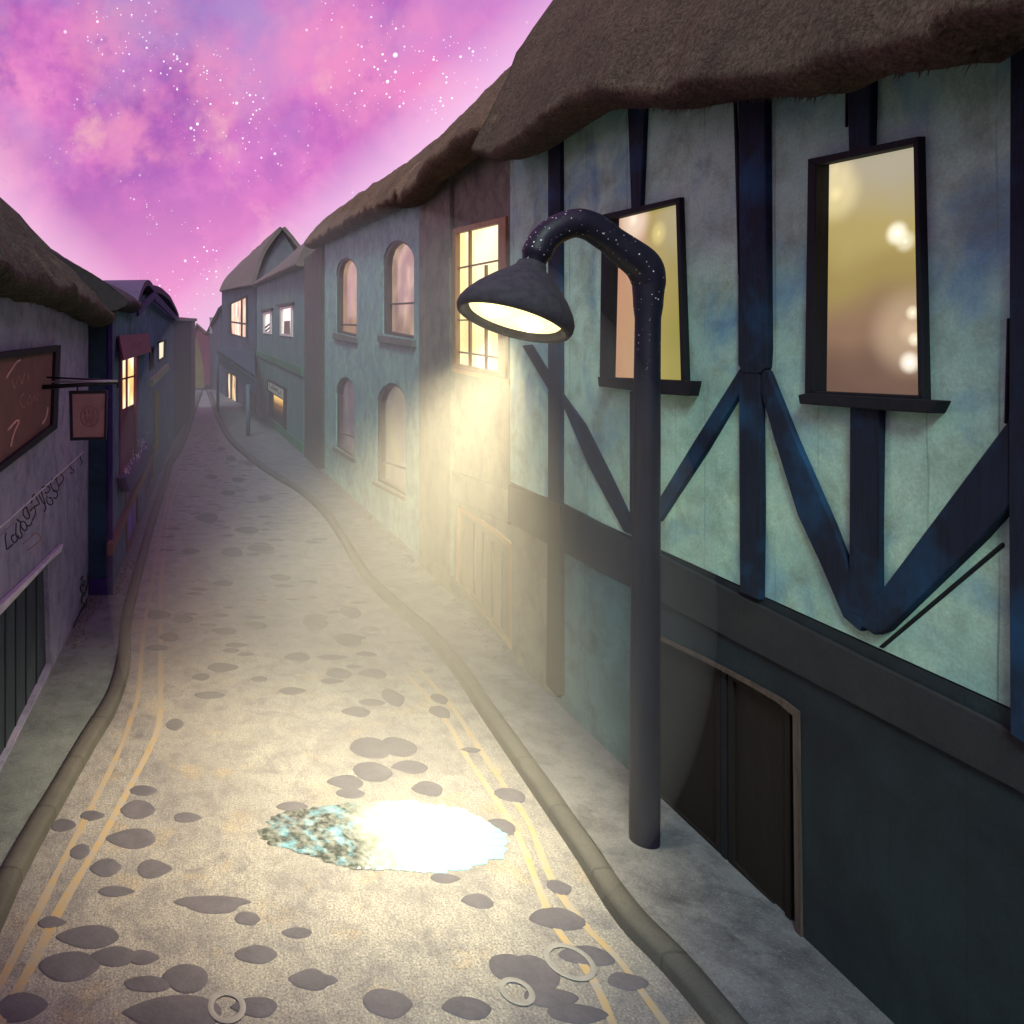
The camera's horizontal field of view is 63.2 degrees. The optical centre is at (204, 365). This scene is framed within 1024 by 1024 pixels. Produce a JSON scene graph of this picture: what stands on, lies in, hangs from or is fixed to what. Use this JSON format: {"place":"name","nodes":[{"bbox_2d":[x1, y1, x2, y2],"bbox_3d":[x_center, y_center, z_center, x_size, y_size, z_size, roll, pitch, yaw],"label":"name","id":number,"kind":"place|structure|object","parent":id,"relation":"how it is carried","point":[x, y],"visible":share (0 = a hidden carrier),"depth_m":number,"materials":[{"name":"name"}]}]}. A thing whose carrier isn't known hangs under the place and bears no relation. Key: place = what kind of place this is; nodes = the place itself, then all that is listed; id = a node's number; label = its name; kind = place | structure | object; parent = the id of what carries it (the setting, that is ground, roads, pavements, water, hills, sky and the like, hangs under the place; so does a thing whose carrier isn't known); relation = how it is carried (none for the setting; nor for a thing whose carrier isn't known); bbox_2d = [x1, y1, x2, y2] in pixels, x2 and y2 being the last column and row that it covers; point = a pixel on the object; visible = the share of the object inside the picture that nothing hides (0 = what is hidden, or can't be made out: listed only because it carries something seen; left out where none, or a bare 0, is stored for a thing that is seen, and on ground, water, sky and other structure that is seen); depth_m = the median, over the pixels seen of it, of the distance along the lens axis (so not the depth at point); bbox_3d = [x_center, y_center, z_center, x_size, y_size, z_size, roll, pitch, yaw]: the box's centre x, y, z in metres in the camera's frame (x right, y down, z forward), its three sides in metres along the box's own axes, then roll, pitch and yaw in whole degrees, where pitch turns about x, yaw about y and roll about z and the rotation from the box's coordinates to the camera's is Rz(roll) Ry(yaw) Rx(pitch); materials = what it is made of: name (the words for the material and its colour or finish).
{"place":"outdoors","nodes":[
{"label":"outdoors","id":0,"kind":"place"},
{"bbox_2d":[0,390,200,867],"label":"pavement","id":1,"kind":"structure","parent":0,"point":[71,695],"depth_m":9.63,"materials":[{"name":"grey concrete"}]},
{"bbox_2d":[0,0,552,330],"label":"sky","id":2,"kind":"structure","parent":0,"point":[161,142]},
{"bbox_2d":[0,390,704,1023],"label":"road","id":3,"kind":"structure","parent":0,"point":[286,656],"depth_m":7.06,"materials":[{"name":"grey stone"}]},
{"bbox_2d":[0,392,201,932],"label":"kerb","id":4,"kind":"structure","parent":3,"relation":"on","point":[18,861],"depth_m":8.51,"materials":[{"name":"concrete"}]},
{"bbox_2d":[257,800,508,872],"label":"puddle","id":5,"kind":"object","parent":3,"relation":"on","point":[411,835],"visible":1,"depth_m":7.07,"materials":[{"name":"liquid"}]},
{"bbox_2d":[206,391,747,1023],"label":"kerb","id":6,"kind":"structure","parent":3,"relation":"on","point":[676,965],"depth_m":7.07,"materials":[{"name":"concrete"}]},
{"bbox_2d":[107,385,614,872],"bbox_3d":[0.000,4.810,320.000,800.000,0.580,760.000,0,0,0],"label":"ground","id":7,"kind":"structure","parent":0,"point":[207,387],"depth_m":16.18,"materials":[{"name":"grey stone"}]},
{"bbox_2d":[0,197,115,770],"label":"grey violet house","id":8,"kind":"structure","parent":7,"relation":"on","point":[48,297],"depth_m":9.92,"materials":[{"name":"plaster"},{"name":"dark thatch"},{"name":"blue painted wood"}]},
{"bbox_2d":[0,570,45,755],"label":"door","id":9,"kind":"structure","parent":8,"relation":"in","point":[22,625],"depth_m":9.18,"materials":[{"name":"black wood"}]},
{"bbox_2d":[0,345,60,471],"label":"notice board","id":10,"kind":"object","parent":8,"relation":"attached to","point":[28,413],"visible":0.99,"depth_m":8.96,"materials":[{"name":"black wood"}]},
{"bbox_2d":[42,377,118,440],"bbox_3d":[-1.684,0.570,9.895,1.092,0.853,0.101,0,0,0],"label":"hanging sign","id":11,"kind":"object","parent":8,"relation":"attached to","point":[88,410],"visible":0.98,"depth_m":9.87,"materials":[{"name":"wood"}]},
{"bbox_2d":[73,572,88,627],"bbox_3d":[-2.170,4.059,13.127,0.024,0.626,1.517,0,0,0],"label":"graffiti","id":12,"kind":"object","parent":8,"relation":"attached to","point":[83,595],"visible":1,"depth_m":13.30,"materials":[{"name":"paint"}]},
{"bbox_2d":[50,249,178,594],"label":"blue gabled house","id":13,"kind":"structure","parent":7,"relation":"on","point":[140,401],"depth_m":16.79,"materials":[{"name":"blue paint"}]},
{"bbox_2d":[119,350,138,475],"bbox_3d":[-1.835,1.002,17.826,0.150,3.003,4.348,0,0,0],"label":"window","id":14,"kind":"structure","parent":13,"relation":"in","point":[129,368],"depth_m":17.83,"materials":[{"name":"yellow glass"}]},
{"bbox_2d":[125,491,138,551],"bbox_3d":[-1.825,3.489,18.618,0.110,1.711,3.410,0,0,0],"label":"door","id":15,"kind":"structure","parent":13,"relation":"in","point":[130,523],"depth_m":18.56,"materials":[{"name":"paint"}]},
{"bbox_2d":[116,432,152,491],"bbox_3d":[-1.675,2.354,19.015,0.190,0.853,8.208,0,0,0],"label":"flower box","id":16,"kind":"object","parent":13,"relation":"attached to","point":[128,478],"visible":1,"depth_m":17.47,"materials":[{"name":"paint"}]},
{"bbox_2d":[118,333,150,360],"bbox_3d":[-1.676,-0.561,18.992,0.188,0.934,8.683,0,0,0],"label":"awning","id":17,"kind":"object","parent":13,"relation":"attached to","point":[132,345],"visible":1,"depth_m":17.42,"materials":[{"name":"fabric"}]},
{"bbox_2d":[145,444,154,497],"bbox_3d":[-1.825,3.450,24.316,0.110,1.291,4.421,0,0,0],"label":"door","id":18,"kind":"structure","parent":13,"relation":"in","point":[149,475],"depth_m":25.50,"materials":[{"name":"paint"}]},
{"bbox_2d":[149,346,154,370],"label":"window","id":19,"kind":"structure","parent":13,"relation":"in","point":[151,354],"depth_m":25.75,"materials":[{"name":"black wood"}]},
{"bbox_2d":[157,339,166,361],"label":"window","id":20,"kind":"structure","parent":13,"relation":"in","point":[161,345],"depth_m":32.26,"materials":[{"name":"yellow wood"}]},
{"bbox_2d":[174,317,196,437],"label":"aubergine house","id":21,"kind":"structure","parent":7,"relation":"on","point":[184,369],"depth_m":53.87,"materials":[{"name":"paint"}]},
{"bbox_2d":[195,338,204,387],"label":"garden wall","id":22,"kind":"structure","parent":7,"relation":"on","point":[199,374],"depth_m":150.00,"materials":[{"name":"beige paint"}]},
{"bbox_2d":[195,323,209,384],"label":"plum house","id":23,"kind":"structure","parent":7,"relation":"on","point":[201,335],"depth_m":178.00,"materials":[{"name":"paint"}]},
{"bbox_2d":[206,305,221,392],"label":"dark house","id":24,"kind":"structure","parent":7,"relation":"on","point":[215,332],"depth_m":140.80,"materials":[{"name":"grey paint"}]},
{"bbox_2d":[216,227,300,435],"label":"corner house","id":25,"kind":"structure","parent":7,"relation":"on","point":[236,357],"depth_m":74.42,"materials":[{"name":"grey paint"}]},
{"bbox_2d":[226,371,236,401],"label":"window","id":26,"kind":"structure","parent":25,"relation":"in","point":[231,381],"depth_m":97.11,"materials":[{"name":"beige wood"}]},
{"bbox_2d":[229,295,248,341],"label":"window","id":27,"kind":"structure","parent":25,"relation":"in","point":[238,309],"depth_m":87.03,"materials":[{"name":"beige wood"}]},
{"bbox_2d":[250,390,256,411],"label":"door","id":28,"kind":"structure","parent":25,"relation":"in","point":[253,397],"depth_m":72.29,"materials":[{"name":"grey wood"}]},
{"bbox_2d":[252,243,315,453],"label":"grey house","id":29,"kind":"structure","parent":7,"relation":"on","point":[280,326],"depth_m":45.66,"materials":[{"name":"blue paint"}]},
{"bbox_2d":[260,308,272,333],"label":"window","id":30,"kind":"structure","parent":29,"relation":"in","point":[267,316],"depth_m":57.98,"materials":[{"name":"grey glass"}]},
{"bbox_2d":[267,379,286,400],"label":"shop sign","id":31,"kind":"object","parent":29,"relation":"attached to","point":[277,390],"visible":1,"depth_m":48.40,"materials":[{"name":"black wood"}]},
{"bbox_2d":[269,392,286,429],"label":"window","id":32,"kind":"structure","parent":29,"relation":"in","point":[277,406],"depth_m":50.33,"materials":[{"name":"glass"}]},
{"bbox_2d":[277,302,294,336],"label":"window","id":33,"kind":"structure","parent":29,"relation":"in","point":[286,313],"depth_m":44.48,"materials":[{"name":"grey glass"}]},
{"bbox_2d":[304,245,324,468],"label":"stone pier","id":34,"kind":"structure","parent":7,"relation":"on","point":[314,358],"depth_m":32.45,"materials":[{"name":"grey stone"}]},
{"bbox_2d":[304,136,440,555],"bbox_3d":[6.732,-1.010,24.247,4.835,11.620,16.533,0,0,0],"label":"arched window house","id":35,"kind":"structure","parent":7,"relation":"on","point":[368,237],"depth_m":21.30,"materials":[{"name":"green paint"}]},
{"bbox_2d":[332,377,355,462],"bbox_3d":[5.050,1.797,26.201,0.360,2.804,3.940,0,0,0],"label":"window","id":36,"kind":"structure","parent":35,"relation":"in","point":[345,392],"depth_m":26.59,"materials":[{"name":"grey glass"}]},
{"bbox_2d":[332,258,357,342],"bbox_3d":[5.040,-2.270,25.977,0.380,3.105,4.160,0,0,0],"label":"window","id":37,"kind":"structure","parent":35,"relation":"in","point":[347,272],"depth_m":26.56,"materials":[{"name":"pink glass"}]},
{"bbox_2d":[372,383,406,500],"bbox_3d":[5.050,1.948,19.808,0.360,2.990,3.428,0,0,0],"label":"window","id":38,"kind":"structure","parent":35,"relation":"in","point":[391,403],"depth_m":20.13,"materials":[{"name":"grey glass"}]},
{"bbox_2d":[377,240,415,346],"bbox_3d":[5.040,-1.843,19.068,0.380,2.819,3.486,0,0,0],"label":"window","id":39,"kind":"structure","parent":35,"relation":"in","point":[399,259],"depth_m":19.41,"materials":[{"name":"pink glass"}]},
{"bbox_2d":[397,66,511,649],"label":"umber cottage","id":40,"kind":"structure","parent":7,"relation":"on","point":[456,192],"depth_m":13.43,"materials":[{"name":"paint"}]},
{"bbox_2d":[452,216,509,384],"bbox_3d":[4.770,-1.155,12.732,0.220,2.892,2.773,0,0,0],"label":"window","id":41,"kind":"structure","parent":40,"relation":"in","point":[479,250],"depth_m":12.98,"materials":[{"name":"yellow glass"}]},
{"bbox_2d":[455,506,511,649],"bbox_3d":[4.785,3.498,12.625,0.130,1.761,2.632,0,0,0],"label":"door","id":42,"kind":"structure","parent":40,"relation":"in","point":[487,564],"depth_m":12.57,"materials":[{"name":"brown wood"}]},
{"bbox_2d":[471,0,1023,1023],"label":"timber framed house","id":43,"kind":"structure","parent":7,"relation":"on","point":[817,206],"depth_m":5.54,"materials":[{"name":"paint"}]},
{"bbox_2d":[598,197,701,395],"bbox_3d":[4.620,-0.724,7.700,0.220,2.011,1.683,0,0,0],"label":"window","id":44,"kind":"structure","parent":43,"relation":"in","point":[660,225],"depth_m":7.61,"materials":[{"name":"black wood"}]},
{"bbox_2d":[660,636,802,936],"bbox_3d":[4.650,3.546,6.769,0.140,1.807,2.150,0,0,0],"label":"door","id":45,"kind":"structure","parent":43,"relation":"in","point":[730,745],"depth_m":6.49,"materials":[{"name":"black wood"}]},
{"bbox_2d":[798,136,950,412],"bbox_3d":[4.620,-0.630,5.102,0.220,1.855,1.067,0,0,0],"label":"window","id":46,"kind":"structure","parent":43,"relation":"in","point":[867,343],"depth_m":5.17,"materials":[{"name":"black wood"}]},
{"bbox_2d":[207,390,893,1023],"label":"pavement","id":47,"kind":"structure","parent":0,"point":[723,924],"depth_m":6.91,"materials":[{"name":"grey concrete"}]},
{"bbox_2d":[67,461,511,660],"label":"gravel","id":48,"kind":"structure","parent":47,"relation":"on","point":[419,569],"depth_m":14.92,"materials":[{"name":"grey gravel"}]},
{"bbox_2d":[457,208,665,849],"bbox_3d":[3.295,1.530,6.795,1.892,5.960,1.027,0,0,0],"label":"street lamp","id":49,"kind":"object","parent":47,"relation":"on","point":[523,298],"visible":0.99,"depth_m":6.75,"materials":[{"name":"black metal"}]}
]}

